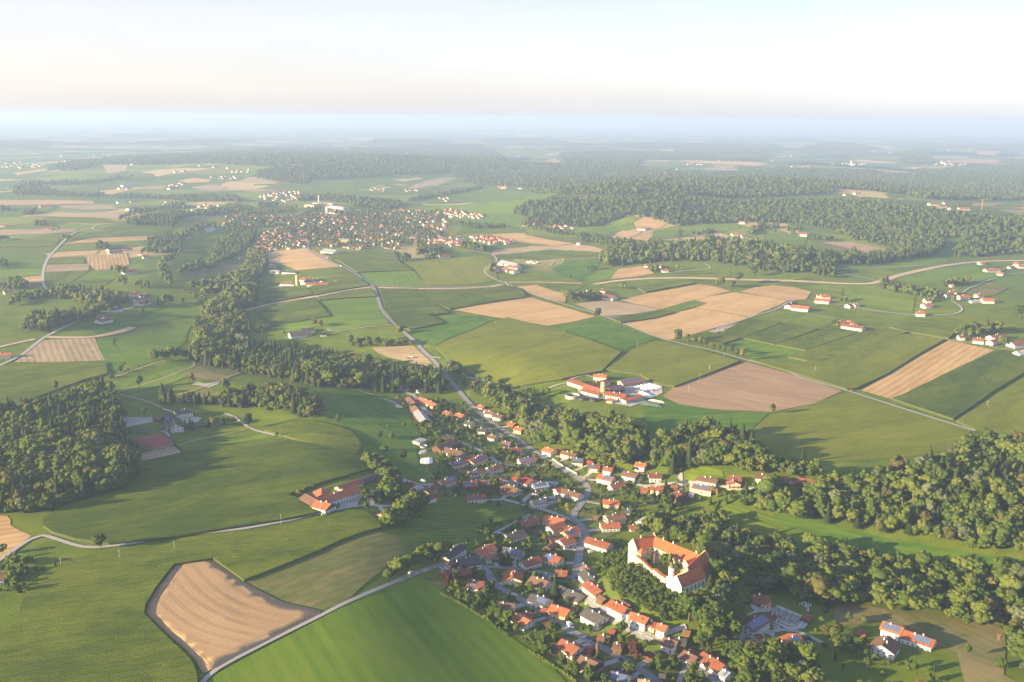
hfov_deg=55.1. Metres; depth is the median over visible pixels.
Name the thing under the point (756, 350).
meadow field
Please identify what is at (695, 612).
broadleaf tree
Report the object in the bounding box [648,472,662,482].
house
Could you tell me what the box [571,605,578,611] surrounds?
shed
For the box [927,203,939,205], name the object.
barn
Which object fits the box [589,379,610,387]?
house
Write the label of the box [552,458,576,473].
street wall
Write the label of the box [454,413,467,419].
house
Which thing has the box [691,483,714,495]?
house
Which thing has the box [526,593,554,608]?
house
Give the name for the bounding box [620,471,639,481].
house
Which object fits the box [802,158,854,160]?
meadow field
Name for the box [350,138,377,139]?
stubble field
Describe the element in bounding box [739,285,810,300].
stubble field
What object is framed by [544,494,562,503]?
house
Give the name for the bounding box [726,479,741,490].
house
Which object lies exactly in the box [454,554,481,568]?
house
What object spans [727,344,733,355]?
broadleaf tree
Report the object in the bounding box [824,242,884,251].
ploughed field
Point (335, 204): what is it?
factory hall
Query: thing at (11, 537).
stubble field
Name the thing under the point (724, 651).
broadleaf tree
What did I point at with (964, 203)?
corn field
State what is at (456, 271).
corn field
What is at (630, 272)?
stubble field
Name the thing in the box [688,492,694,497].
garage
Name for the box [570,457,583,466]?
house
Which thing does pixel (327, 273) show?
field
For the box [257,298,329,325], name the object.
field
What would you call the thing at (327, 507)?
house
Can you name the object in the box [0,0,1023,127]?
sky
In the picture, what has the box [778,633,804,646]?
house
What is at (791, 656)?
broadleaf tree
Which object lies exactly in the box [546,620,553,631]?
broadleaf tree
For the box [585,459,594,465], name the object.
shed
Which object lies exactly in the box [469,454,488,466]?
house
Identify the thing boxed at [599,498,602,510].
spruce tree
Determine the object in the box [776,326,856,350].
corn field
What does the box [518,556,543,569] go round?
house
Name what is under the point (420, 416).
barn
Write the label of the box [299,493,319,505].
barn
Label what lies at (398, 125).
meadow field
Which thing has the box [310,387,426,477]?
meadow field
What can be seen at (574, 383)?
barn
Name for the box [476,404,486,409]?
house
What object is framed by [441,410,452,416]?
house
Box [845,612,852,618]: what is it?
broadleaf tree
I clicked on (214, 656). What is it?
wheat field
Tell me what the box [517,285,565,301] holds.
stubble field
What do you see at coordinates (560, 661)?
broadleaf tree
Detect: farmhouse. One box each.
[3,289,12,294]
[94,317,112,323]
[123,247,131,250]
[128,291,140,296]
[306,278,324,281]
[497,260,522,267]
[507,265,521,269]
[820,294,830,298]
[840,323,865,330]
[843,321,853,324]
[844,303,853,307]
[920,303,932,308]
[923,298,931,302]
[957,335,965,339]
[972,337,984,343]
[974,293,984,297]
[979,298,994,303]
[985,338,1001,345]
[1015,264,1023,268]
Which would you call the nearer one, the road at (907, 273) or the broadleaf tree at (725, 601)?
the broadleaf tree at (725, 601)
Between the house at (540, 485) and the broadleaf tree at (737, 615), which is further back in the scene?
the house at (540, 485)
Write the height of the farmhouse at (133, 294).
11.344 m
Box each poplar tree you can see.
[517,470,521,478]
[668,553,673,566]
[732,531,740,547]
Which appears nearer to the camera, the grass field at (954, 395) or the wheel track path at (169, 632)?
the wheel track path at (169, 632)
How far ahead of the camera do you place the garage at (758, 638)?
734.99 m
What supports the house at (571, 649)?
on the ground at (76, 138)
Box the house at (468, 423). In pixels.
[463,420,475,427]
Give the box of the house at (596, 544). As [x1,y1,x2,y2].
[583,536,613,551]
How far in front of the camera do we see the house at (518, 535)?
914.11 m
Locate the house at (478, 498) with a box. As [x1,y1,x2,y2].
[464,493,486,502]
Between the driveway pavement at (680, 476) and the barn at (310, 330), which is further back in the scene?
the barn at (310, 330)
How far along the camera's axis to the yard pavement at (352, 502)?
931.21 m
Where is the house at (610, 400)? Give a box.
[606,397,613,403]
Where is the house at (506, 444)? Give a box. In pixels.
[501,440,510,447]
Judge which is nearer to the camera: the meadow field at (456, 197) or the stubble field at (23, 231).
the stubble field at (23, 231)
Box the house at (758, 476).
[754,473,767,482]
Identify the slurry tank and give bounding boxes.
[565,393,579,399]
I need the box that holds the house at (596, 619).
[579,607,610,630]
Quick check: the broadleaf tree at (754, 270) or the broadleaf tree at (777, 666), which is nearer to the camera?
the broadleaf tree at (777, 666)
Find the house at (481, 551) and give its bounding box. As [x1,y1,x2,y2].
[470,543,498,558]
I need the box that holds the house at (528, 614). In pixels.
[522,611,533,617]
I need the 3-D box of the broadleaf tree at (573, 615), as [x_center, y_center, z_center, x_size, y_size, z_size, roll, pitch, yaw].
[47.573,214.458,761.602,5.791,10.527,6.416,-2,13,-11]
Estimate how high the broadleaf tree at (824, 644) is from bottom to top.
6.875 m
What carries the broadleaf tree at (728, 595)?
on the ground at (76, 138)
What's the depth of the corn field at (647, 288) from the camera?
2181.06 m
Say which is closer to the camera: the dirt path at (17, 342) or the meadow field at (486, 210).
the dirt path at (17, 342)
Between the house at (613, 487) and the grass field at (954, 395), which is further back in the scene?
the grass field at (954, 395)
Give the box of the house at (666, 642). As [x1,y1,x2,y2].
[659,636,679,654]
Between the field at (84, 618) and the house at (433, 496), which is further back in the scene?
the house at (433, 496)
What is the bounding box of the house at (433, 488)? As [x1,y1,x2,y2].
[421,484,439,493]
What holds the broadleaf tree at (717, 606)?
on the ground at (76, 138)
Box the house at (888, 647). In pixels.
[869,635,901,659]
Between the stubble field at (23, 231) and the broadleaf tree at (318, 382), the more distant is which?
the stubble field at (23, 231)
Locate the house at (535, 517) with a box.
[530,515,539,522]
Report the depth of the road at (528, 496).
1018.98 m
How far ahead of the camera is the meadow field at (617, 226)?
3233.60 m
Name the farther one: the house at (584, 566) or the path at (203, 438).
the path at (203, 438)
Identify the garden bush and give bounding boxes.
[380,445,387,450]
[861,615,868,622]
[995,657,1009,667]
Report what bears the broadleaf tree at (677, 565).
on the ground at (76, 138)
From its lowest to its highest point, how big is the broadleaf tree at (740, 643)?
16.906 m
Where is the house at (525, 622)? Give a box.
[511,613,535,630]
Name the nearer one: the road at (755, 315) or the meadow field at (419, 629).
the meadow field at (419, 629)
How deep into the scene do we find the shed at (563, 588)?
809.61 m
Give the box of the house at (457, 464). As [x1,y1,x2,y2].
[448,458,469,468]
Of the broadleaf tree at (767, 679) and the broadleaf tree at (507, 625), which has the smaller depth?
the broadleaf tree at (767, 679)
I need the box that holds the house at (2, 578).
[0,572,5,584]
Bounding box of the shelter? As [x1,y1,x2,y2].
[618,394,645,403]
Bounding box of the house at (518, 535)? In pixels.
[502,529,527,542]
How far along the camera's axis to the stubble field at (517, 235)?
3062.45 m
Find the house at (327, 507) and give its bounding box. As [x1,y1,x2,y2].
[310,500,336,513]
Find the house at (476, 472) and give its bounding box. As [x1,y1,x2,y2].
[467,468,484,477]
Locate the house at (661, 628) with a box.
[654,622,670,638]
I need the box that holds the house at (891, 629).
[879,621,906,640]
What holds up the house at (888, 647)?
on the ground at (76, 138)
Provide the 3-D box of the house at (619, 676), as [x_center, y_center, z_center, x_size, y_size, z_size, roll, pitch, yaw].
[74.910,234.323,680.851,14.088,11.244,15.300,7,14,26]
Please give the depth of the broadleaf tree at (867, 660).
697.11 m
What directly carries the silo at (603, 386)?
on the ground at (76, 138)
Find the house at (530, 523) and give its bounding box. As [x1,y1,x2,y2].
[514,517,537,530]
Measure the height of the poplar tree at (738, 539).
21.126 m
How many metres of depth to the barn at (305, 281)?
2189.62 m
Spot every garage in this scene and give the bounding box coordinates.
[159,427,168,431]
[485,553,494,559]
[493,556,498,562]
[531,490,540,495]
[539,607,547,615]
[541,620,554,629]
[554,569,569,578]
[583,645,594,654]
[595,594,609,605]
[613,665,625,671]
[624,610,634,619]
[625,508,630,514]
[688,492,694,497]
[754,634,762,642]
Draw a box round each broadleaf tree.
[52,381,58,392]
[91,534,106,549]
[135,375,142,387]
[141,406,146,414]
[188,373,195,382]
[221,378,230,387]
[243,413,252,428]
[316,379,321,386]
[335,414,340,421]
[364,502,369,509]
[376,431,382,437]
[398,450,406,463]
[436,404,441,409]
[444,572,452,584]
[453,569,460,578]
[461,591,468,601]
[465,593,472,601]
[475,591,486,605]
[483,527,491,536]
[485,611,492,617]
[488,475,499,484]
[492,607,502,615]
[493,610,502,620]
[500,609,514,622]
[503,621,510,629]
[512,623,519,630]
[525,632,534,641]
[537,639,544,644]
[540,644,550,655]
[541,635,547,643]
[544,460,551,471]
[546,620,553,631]
[554,622,561,628]
[557,659,563,665]
[558,651,563,657]
[564,664,572,671]
[565,503,570,512]
[565,596,570,602]
[570,611,576,621]
[570,664,580,676]
[583,664,592,676]
[586,624,592,631]
[587,671,597,681]
[594,308,601,317]
[599,673,608,681]
[614,620,627,633]
[618,634,625,641]
[622,660,636,672]
[628,639,644,661]
[631,489,640,503]
[642,639,648,645]
[646,555,652,562]
[654,653,661,660]
[656,662,663,669]
[659,553,668,567]
[660,615,667,620]
[661,494,669,504]
[666,504,672,512]
[667,654,676,662]
[669,662,677,669]
[670,493,675,501]
[673,562,680,569]
[674,328,682,341]
[675,589,699,621]
[684,673,692,681]
[685,334,690,343]
[687,664,694,670]
[687,669,696,678]
[689,590,710,605]
[691,661,698,670]
[692,603,702,625]
[693,631,708,651]
[695,604,715,623]
[697,622,718,646]
[697,670,705,681]
[698,335,703,346]
[700,586,717,599]
[701,599,724,619]
[706,645,712,652]
[709,342,715,351]
[709,615,726,640]
[711,588,726,600]
[714,583,730,594]
[715,277,725,284]
[715,597,729,606]
[721,607,733,621]
[721,647,728,658]
[723,619,742,639]
[725,599,745,621]
[725,640,735,650]
[726,591,732,599]
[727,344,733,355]
[727,646,743,670]
[730,610,742,620]
[733,272,743,284]
[733,640,743,649]
[737,655,753,669]
[737,664,751,674]
[740,348,745,359]
[740,646,759,658]
[744,639,759,648]
[745,595,753,610]
[750,266,757,275]
[751,652,763,667]
[752,645,765,656]
[757,666,769,677]
[759,676,770,681]
[761,650,779,668]
[765,640,789,655]
[767,637,783,644]
[767,643,787,661]
[768,662,782,672]
[769,670,787,681]
[770,403,775,410]
[783,662,805,681]
[787,650,795,662]
[790,640,805,660]
[797,643,819,661]
[797,660,810,681]
[800,613,814,623]
[801,666,825,681]
[813,661,820,668]
[821,642,827,649]
[822,625,830,634]
[829,626,840,636]
[831,623,844,632]
[834,640,847,653]
[842,636,848,642]
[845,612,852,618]
[847,644,856,654]
[858,638,865,645]
[861,647,871,657]
[863,657,871,664]
[871,654,880,660]
[904,659,912,666]
[911,660,918,674]
[926,672,935,680]
[963,644,972,655]
[997,633,1001,640]
[1012,304,1023,317]
[1017,647,1023,659]
[1019,661,1023,668]
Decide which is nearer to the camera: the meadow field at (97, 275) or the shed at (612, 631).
the shed at (612, 631)
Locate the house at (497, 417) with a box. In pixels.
[491,413,505,421]
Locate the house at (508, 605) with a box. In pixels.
[496,601,517,611]
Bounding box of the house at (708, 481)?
[695,475,719,487]
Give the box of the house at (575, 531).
[559,526,581,537]
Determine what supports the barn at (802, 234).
on the ground at (76, 138)
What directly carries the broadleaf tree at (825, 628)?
on the ground at (76, 138)
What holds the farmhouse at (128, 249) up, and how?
on the ground at (76, 138)
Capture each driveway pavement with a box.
[511,558,516,566]
[516,603,525,608]
[534,616,546,621]
[574,639,584,643]
[603,658,618,665]
[631,672,640,679]
[637,659,648,666]
[678,472,682,480]
[771,622,780,628]
[797,621,807,628]
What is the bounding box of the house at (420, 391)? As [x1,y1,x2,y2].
[416,388,424,393]
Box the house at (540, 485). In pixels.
[531,481,549,490]
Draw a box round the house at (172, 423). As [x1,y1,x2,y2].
[159,414,183,432]
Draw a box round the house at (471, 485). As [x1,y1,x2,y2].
[463,480,477,490]
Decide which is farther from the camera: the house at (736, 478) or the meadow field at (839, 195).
the meadow field at (839, 195)
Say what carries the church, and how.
on the ground at (76, 138)
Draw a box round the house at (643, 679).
[637,678,649,681]
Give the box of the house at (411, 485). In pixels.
[405,481,419,489]
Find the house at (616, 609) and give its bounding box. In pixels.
[605,599,633,619]
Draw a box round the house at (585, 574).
[577,568,598,582]
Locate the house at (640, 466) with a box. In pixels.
[634,461,648,471]
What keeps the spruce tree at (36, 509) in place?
on the ground at (76, 138)
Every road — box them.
[0,323,73,365]
[0,478,423,560]
[41,229,86,288]
[53,299,135,331]
[306,235,721,681]
[378,249,512,286]
[397,563,571,581]
[405,392,431,415]
[445,434,544,467]
[472,417,503,434]
[481,567,662,681]
[487,473,516,485]
[502,498,569,519]
[504,281,975,430]
[521,493,531,501]
[580,476,692,486]
[592,260,1023,284]
[693,481,753,489]
[716,300,793,328]
[812,300,962,314]
[948,339,1020,350]
[962,273,1017,292]
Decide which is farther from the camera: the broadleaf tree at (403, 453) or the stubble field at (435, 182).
the stubble field at (435, 182)
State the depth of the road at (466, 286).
2156.46 m
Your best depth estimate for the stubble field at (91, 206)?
3965.78 m
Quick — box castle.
[628,532,712,595]
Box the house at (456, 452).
[441,447,466,458]
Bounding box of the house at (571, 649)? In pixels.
[554,638,585,659]
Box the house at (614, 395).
[604,391,629,399]
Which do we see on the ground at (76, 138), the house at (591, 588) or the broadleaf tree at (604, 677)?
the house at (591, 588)
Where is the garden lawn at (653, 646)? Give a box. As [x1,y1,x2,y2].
[396,394,737,681]
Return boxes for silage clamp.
[419,449,428,453]
[420,457,432,463]
[638,391,653,397]
[640,401,663,406]
[647,399,665,402]
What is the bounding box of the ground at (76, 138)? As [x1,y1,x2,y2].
[0,118,1023,681]
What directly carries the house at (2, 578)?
on the ground at (76, 138)
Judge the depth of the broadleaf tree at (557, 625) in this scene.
746.85 m
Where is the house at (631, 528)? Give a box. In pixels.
[628,524,636,531]
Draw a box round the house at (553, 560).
[541,552,564,566]
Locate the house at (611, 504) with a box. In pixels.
[602,498,619,508]
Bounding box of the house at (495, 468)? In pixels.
[485,464,504,473]
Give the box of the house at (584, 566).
[579,564,595,571]
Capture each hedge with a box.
[170,436,182,451]
[440,592,491,621]
[490,622,508,635]
[529,649,576,681]
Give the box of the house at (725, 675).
[717,668,735,681]
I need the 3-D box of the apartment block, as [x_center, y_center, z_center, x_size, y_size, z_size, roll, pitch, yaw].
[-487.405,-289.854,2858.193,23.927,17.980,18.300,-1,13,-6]
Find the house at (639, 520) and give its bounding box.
[635,516,644,526]
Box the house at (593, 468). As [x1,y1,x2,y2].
[587,463,600,472]
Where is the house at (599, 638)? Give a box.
[596,633,611,643]
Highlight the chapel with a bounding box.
[766,613,779,622]
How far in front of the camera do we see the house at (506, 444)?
1159.98 m
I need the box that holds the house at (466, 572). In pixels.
[441,566,471,579]
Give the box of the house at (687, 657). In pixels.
[678,649,700,665]
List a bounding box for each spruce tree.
[29,492,38,511]
[77,479,89,500]
[378,487,384,500]
[499,553,504,566]
[503,548,511,566]
[549,575,562,598]
[561,558,566,569]
[593,641,601,654]
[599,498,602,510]
[603,630,606,644]
[650,657,655,669]
[664,530,669,541]
[704,574,714,587]
[735,522,740,533]
[743,492,748,505]
[766,531,774,548]
[780,546,785,558]
[800,447,804,460]
[812,496,819,515]
[821,501,832,523]
[823,599,829,608]
[833,651,837,660]
[846,501,854,523]
[849,633,853,644]
[853,512,861,529]
[873,512,878,526]
[878,512,890,532]
[903,516,913,535]
[913,508,920,530]
[933,505,940,521]
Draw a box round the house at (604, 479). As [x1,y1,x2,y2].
[595,474,616,484]
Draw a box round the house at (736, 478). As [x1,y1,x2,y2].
[727,475,741,481]
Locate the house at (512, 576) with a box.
[503,568,522,585]
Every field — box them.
[0,200,93,205]
[0,206,54,214]
[0,229,76,234]
[0,238,58,246]
[0,254,46,268]
[0,268,41,277]
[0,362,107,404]
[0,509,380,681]
[0,516,31,556]
[14,169,46,174]
[15,338,104,361]
[22,276,40,282]
[28,212,122,217]
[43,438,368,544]
[45,217,124,222]
[45,264,88,272]
[45,270,88,287]
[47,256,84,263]
[50,250,98,257]
[55,240,145,251]
[60,204,117,209]
[65,236,151,243]
[71,221,172,238]
[74,279,111,286]
[78,272,116,279]
[83,308,161,336]
[86,253,129,269]
[96,338,124,373]
[103,165,127,173]
[108,360,193,390]
[113,367,189,392]
[115,330,186,365]
[128,176,186,180]
[135,307,200,324]
[138,186,166,188]
[141,447,180,460]
[146,560,320,672]
[152,323,192,336]
[169,250,205,268]
[171,430,204,443]
[176,261,244,280]
[180,178,209,182]
[181,231,228,248]
[181,390,218,399]
[182,365,240,378]
[187,428,272,450]
[192,184,226,189]
[208,577,565,681]
[230,189,277,191]
[245,161,326,176]
[246,531,406,608]
[250,312,389,331]
[253,286,313,306]
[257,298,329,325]
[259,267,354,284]
[264,419,360,453]
[266,248,338,269]
[283,181,349,191]
[293,174,461,194]
[309,277,368,295]
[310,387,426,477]
[317,290,375,300]
[319,297,380,316]
[321,251,412,272]
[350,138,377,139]
[359,271,420,285]
[360,183,404,190]
[368,124,432,126]
[372,346,435,367]
[380,288,449,330]
[380,500,525,549]
[396,177,422,180]
[404,256,496,284]
[406,201,523,211]
[407,178,454,187]
[412,185,524,203]
[412,315,497,345]
[421,286,524,309]
[423,571,446,589]
[435,317,621,386]
[438,193,570,213]
[455,225,524,234]
[455,297,593,325]
[461,186,536,201]
[486,147,554,156]
[492,233,573,244]
[492,244,602,255]
[496,250,597,259]
[501,233,524,237]
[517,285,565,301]
[518,134,538,136]
[540,283,586,291]
[545,159,557,162]
[551,259,598,280]
[556,318,657,350]
[576,300,659,317]
[582,215,640,235]
[583,264,642,282]
[606,340,738,387]
[610,266,652,278]
[614,310,674,323]
[615,230,640,237]
[622,284,728,308]
[625,308,746,339]
[632,231,651,240]
[635,279,694,292]
[636,218,667,228]
[644,398,767,434]
[651,222,739,239]
[661,300,705,311]
[663,362,840,411]
[665,271,730,277]
[680,160,767,165]
[685,466,723,480]
[689,332,740,344]
[692,279,711,282]
[696,292,786,316]
[715,501,799,531]
[719,318,781,338]
[729,339,801,358]
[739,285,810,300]
[743,323,818,345]
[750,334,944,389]
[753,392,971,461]
[757,157,809,164]
[759,310,834,327]
[762,228,806,246]
[774,513,1023,565]
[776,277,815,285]
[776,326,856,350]
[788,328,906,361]
[799,285,914,311]
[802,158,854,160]
[807,241,863,252]
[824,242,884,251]
[830,193,857,197]
[834,602,1016,681]
[840,257,948,268]
[862,340,993,398]
[866,163,925,166]
[868,161,895,163]
[885,193,905,197]
[885,200,924,204]
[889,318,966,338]
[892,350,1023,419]
[898,264,999,284]
[905,166,927,168]
[931,238,962,255]
[932,156,967,158]
[944,159,998,162]
[946,314,1023,330]
[953,209,1014,215]
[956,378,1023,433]
[959,202,969,204]
[967,283,1006,294]
[973,203,1001,205]
[976,151,1000,154]
[995,203,1023,206]
[1001,210,1023,214]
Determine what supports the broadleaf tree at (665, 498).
on the garden lawn at (653, 646)
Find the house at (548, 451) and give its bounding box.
[541,447,557,456]
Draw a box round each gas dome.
[578,396,588,400]
[589,397,599,401]
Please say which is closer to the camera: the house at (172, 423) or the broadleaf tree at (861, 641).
the broadleaf tree at (861, 641)
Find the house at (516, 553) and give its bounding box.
[500,547,525,559]
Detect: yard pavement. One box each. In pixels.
[123,417,152,426]
[180,416,200,422]
[192,380,220,387]
[339,497,360,507]
[382,398,401,406]
[613,381,662,405]
[709,323,736,332]
[747,604,775,614]
[772,605,802,626]
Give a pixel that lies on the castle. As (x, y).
(696, 571)
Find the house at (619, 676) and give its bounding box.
[607,669,632,681]
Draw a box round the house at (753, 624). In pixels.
[741,613,771,638]
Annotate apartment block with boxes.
[340,238,348,243]
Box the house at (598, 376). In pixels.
[593,373,607,380]
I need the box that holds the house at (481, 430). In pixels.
[476,427,487,434]
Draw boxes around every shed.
[152,416,163,421]
[194,422,205,427]
[362,473,378,484]
[411,438,426,445]
[443,436,452,440]
[457,468,467,474]
[465,454,475,458]
[544,542,557,551]
[547,533,561,542]
[550,647,557,654]
[558,585,567,593]
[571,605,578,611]
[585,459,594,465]
[593,515,598,520]
[608,628,617,636]
[617,598,633,607]
[639,487,649,493]
[645,653,655,660]
[658,672,666,681]
[670,484,678,489]
[681,629,692,640]
[737,632,745,640]
[856,628,865,637]
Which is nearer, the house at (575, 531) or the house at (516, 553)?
the house at (516, 553)
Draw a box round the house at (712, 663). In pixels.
[697,651,730,676]
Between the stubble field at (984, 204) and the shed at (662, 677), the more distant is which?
the stubble field at (984, 204)
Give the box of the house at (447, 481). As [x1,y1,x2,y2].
[437,475,457,486]
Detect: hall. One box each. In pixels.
[131,434,172,450]
[304,203,328,206]
[312,202,336,205]
[327,205,347,208]
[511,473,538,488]
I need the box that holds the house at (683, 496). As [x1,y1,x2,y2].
[670,490,689,502]
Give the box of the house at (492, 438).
[486,434,499,441]
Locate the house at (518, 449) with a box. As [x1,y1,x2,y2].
[509,446,521,454]
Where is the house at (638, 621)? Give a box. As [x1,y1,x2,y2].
[628,612,652,631]
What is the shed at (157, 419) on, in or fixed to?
on the ground at (76, 138)
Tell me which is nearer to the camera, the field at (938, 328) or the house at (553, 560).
the house at (553, 560)
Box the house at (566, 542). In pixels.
[555,536,576,548]
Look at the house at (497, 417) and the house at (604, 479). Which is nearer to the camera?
the house at (604, 479)
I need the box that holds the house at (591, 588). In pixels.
[581,580,604,597]
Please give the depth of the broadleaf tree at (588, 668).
682.04 m
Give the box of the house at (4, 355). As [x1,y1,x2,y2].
[0,351,11,358]
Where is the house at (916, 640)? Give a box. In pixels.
[899,629,938,651]
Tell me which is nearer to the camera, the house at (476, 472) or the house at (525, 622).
the house at (525, 622)
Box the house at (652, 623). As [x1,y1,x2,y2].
[645,620,657,632]
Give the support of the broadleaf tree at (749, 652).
on the ground at (76, 138)
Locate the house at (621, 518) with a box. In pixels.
[602,512,626,523]
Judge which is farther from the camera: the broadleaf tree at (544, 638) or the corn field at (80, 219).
the corn field at (80, 219)
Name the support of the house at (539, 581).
on the ground at (76, 138)
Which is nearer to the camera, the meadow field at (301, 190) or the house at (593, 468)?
the house at (593, 468)
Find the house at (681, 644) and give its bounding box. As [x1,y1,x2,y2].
[673,636,687,651]
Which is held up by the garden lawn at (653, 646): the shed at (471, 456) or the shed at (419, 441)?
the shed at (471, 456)
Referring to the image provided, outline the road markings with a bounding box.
[333,262,713,678]
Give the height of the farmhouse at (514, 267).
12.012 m
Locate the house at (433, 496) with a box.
[428,493,437,503]
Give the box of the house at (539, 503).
[530,498,548,507]
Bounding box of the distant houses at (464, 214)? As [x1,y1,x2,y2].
[0,127,1012,232]
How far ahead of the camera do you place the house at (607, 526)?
939.53 m
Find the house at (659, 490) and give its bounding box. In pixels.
[649,485,664,494]
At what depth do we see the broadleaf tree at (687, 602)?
735.07 m
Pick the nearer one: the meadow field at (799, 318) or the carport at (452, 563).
the carport at (452, 563)
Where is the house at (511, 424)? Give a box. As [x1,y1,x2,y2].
[506,421,517,427]
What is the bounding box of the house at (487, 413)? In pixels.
[483,410,496,417]
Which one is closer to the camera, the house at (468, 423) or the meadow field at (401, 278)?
the house at (468, 423)
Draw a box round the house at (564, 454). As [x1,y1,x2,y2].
[559,450,578,459]
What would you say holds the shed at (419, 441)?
on the ground at (76, 138)
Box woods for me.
[0,336,1023,681]
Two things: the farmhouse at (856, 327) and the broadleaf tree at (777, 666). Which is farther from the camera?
the farmhouse at (856, 327)
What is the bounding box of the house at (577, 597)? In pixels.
[562,588,586,604]
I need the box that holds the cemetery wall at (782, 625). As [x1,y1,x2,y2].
[775,606,803,629]
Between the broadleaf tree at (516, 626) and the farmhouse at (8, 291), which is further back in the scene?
the farmhouse at (8, 291)
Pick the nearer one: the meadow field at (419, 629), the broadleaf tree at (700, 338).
the meadow field at (419, 629)
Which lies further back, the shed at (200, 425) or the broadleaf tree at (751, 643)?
the shed at (200, 425)
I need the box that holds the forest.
[0,133,1023,345]
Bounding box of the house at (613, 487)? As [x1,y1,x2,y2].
[607,481,626,492]
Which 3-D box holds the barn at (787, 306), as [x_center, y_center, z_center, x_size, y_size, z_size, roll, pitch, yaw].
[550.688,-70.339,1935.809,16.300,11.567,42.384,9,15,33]
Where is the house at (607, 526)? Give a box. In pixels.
[599,520,620,531]
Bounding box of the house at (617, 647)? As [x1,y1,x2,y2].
[611,641,624,654]
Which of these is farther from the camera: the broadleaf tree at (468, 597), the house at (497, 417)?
the house at (497, 417)
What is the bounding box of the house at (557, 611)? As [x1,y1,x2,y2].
[546,604,573,619]
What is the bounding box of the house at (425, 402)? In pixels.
[416,397,436,408]
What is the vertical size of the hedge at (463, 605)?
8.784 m
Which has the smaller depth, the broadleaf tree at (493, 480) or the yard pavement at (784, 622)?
the yard pavement at (784, 622)
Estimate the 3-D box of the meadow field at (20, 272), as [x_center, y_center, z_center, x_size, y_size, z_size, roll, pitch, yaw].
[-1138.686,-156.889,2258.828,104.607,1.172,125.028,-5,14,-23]
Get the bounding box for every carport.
[445,560,458,567]
[548,481,558,486]
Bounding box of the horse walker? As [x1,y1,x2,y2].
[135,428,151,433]
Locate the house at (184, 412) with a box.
[172,408,193,417]
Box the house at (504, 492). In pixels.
[498,488,510,496]
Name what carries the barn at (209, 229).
on the ground at (76, 138)
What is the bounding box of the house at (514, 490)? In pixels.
[499,483,522,496]
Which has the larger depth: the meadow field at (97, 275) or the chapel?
the meadow field at (97, 275)
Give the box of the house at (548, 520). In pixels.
[541,515,566,525]
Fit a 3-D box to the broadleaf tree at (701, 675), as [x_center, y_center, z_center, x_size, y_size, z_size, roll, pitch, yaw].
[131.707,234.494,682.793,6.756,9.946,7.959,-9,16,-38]
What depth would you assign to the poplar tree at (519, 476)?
1050.44 m
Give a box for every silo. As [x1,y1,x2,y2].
[295,275,298,285]
[601,381,605,396]
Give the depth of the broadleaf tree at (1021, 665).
680.33 m
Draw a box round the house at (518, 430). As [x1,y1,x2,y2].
[513,426,524,434]
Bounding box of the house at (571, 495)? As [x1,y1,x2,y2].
[560,488,584,501]
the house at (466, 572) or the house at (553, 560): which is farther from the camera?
the house at (553, 560)
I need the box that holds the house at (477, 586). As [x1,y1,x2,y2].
[466,579,486,592]
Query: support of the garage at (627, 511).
on the ground at (76, 138)
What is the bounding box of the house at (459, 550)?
[443,543,467,560]
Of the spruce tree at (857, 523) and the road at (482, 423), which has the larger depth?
the road at (482, 423)
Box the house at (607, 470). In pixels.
[602,466,614,475]
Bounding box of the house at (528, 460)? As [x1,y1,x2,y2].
[517,456,536,464]
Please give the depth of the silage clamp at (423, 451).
1128.90 m
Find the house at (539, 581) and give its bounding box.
[526,575,552,590]
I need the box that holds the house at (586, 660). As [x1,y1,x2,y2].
[576,655,605,673]
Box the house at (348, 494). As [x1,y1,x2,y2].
[318,486,361,503]
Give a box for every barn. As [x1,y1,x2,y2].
[106,247,121,251]
[107,306,123,312]
[108,250,122,253]
[120,184,138,186]
[121,269,137,273]
[133,296,149,301]
[135,300,151,305]
[139,293,150,297]
[204,227,215,231]
[270,270,280,273]
[280,282,295,285]
[281,270,297,273]
[287,331,308,338]
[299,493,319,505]
[300,279,311,284]
[301,327,314,332]
[306,283,327,286]
[313,488,329,497]
[320,248,340,253]
[335,478,364,490]
[404,396,419,405]
[409,405,422,413]
[412,409,430,423]
[432,439,459,453]
[438,254,450,258]
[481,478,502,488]
[501,267,519,273]
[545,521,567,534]
[553,487,564,494]
[567,378,588,388]
[580,388,600,396]
[582,384,607,396]
[601,294,616,300]
[606,384,625,392]
[616,377,643,386]
[731,232,742,235]
[749,593,771,609]
[781,475,796,484]
[784,302,797,308]
[790,305,809,311]
[796,477,814,486]
[798,232,808,236]
[814,298,831,303]
[915,311,925,316]
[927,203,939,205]
[940,292,955,297]
[956,207,969,209]
[956,294,970,299]
[969,299,981,302]
[983,268,1001,271]
[985,333,1007,339]
[1006,341,1023,347]
[1013,350,1023,355]
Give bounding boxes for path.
[0,339,35,346]
[46,326,134,337]
[107,360,165,378]
[118,360,194,392]
[120,394,163,408]
[151,567,207,665]
[153,568,209,663]
[169,430,242,444]
[169,592,250,632]
[178,373,239,394]
[200,568,429,681]
[225,413,274,434]
[227,369,373,394]
[246,286,371,310]
[327,324,388,330]
[378,284,504,288]
[493,514,529,532]
[508,282,581,283]
[549,382,604,398]
[656,624,686,638]
[677,666,687,681]
[762,627,800,634]
[784,629,822,642]
[867,263,960,268]
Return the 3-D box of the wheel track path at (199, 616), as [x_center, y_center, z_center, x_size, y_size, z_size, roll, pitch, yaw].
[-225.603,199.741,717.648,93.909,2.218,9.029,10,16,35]
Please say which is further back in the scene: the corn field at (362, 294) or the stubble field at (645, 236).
the stubble field at (645, 236)
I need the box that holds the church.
[325,203,335,214]

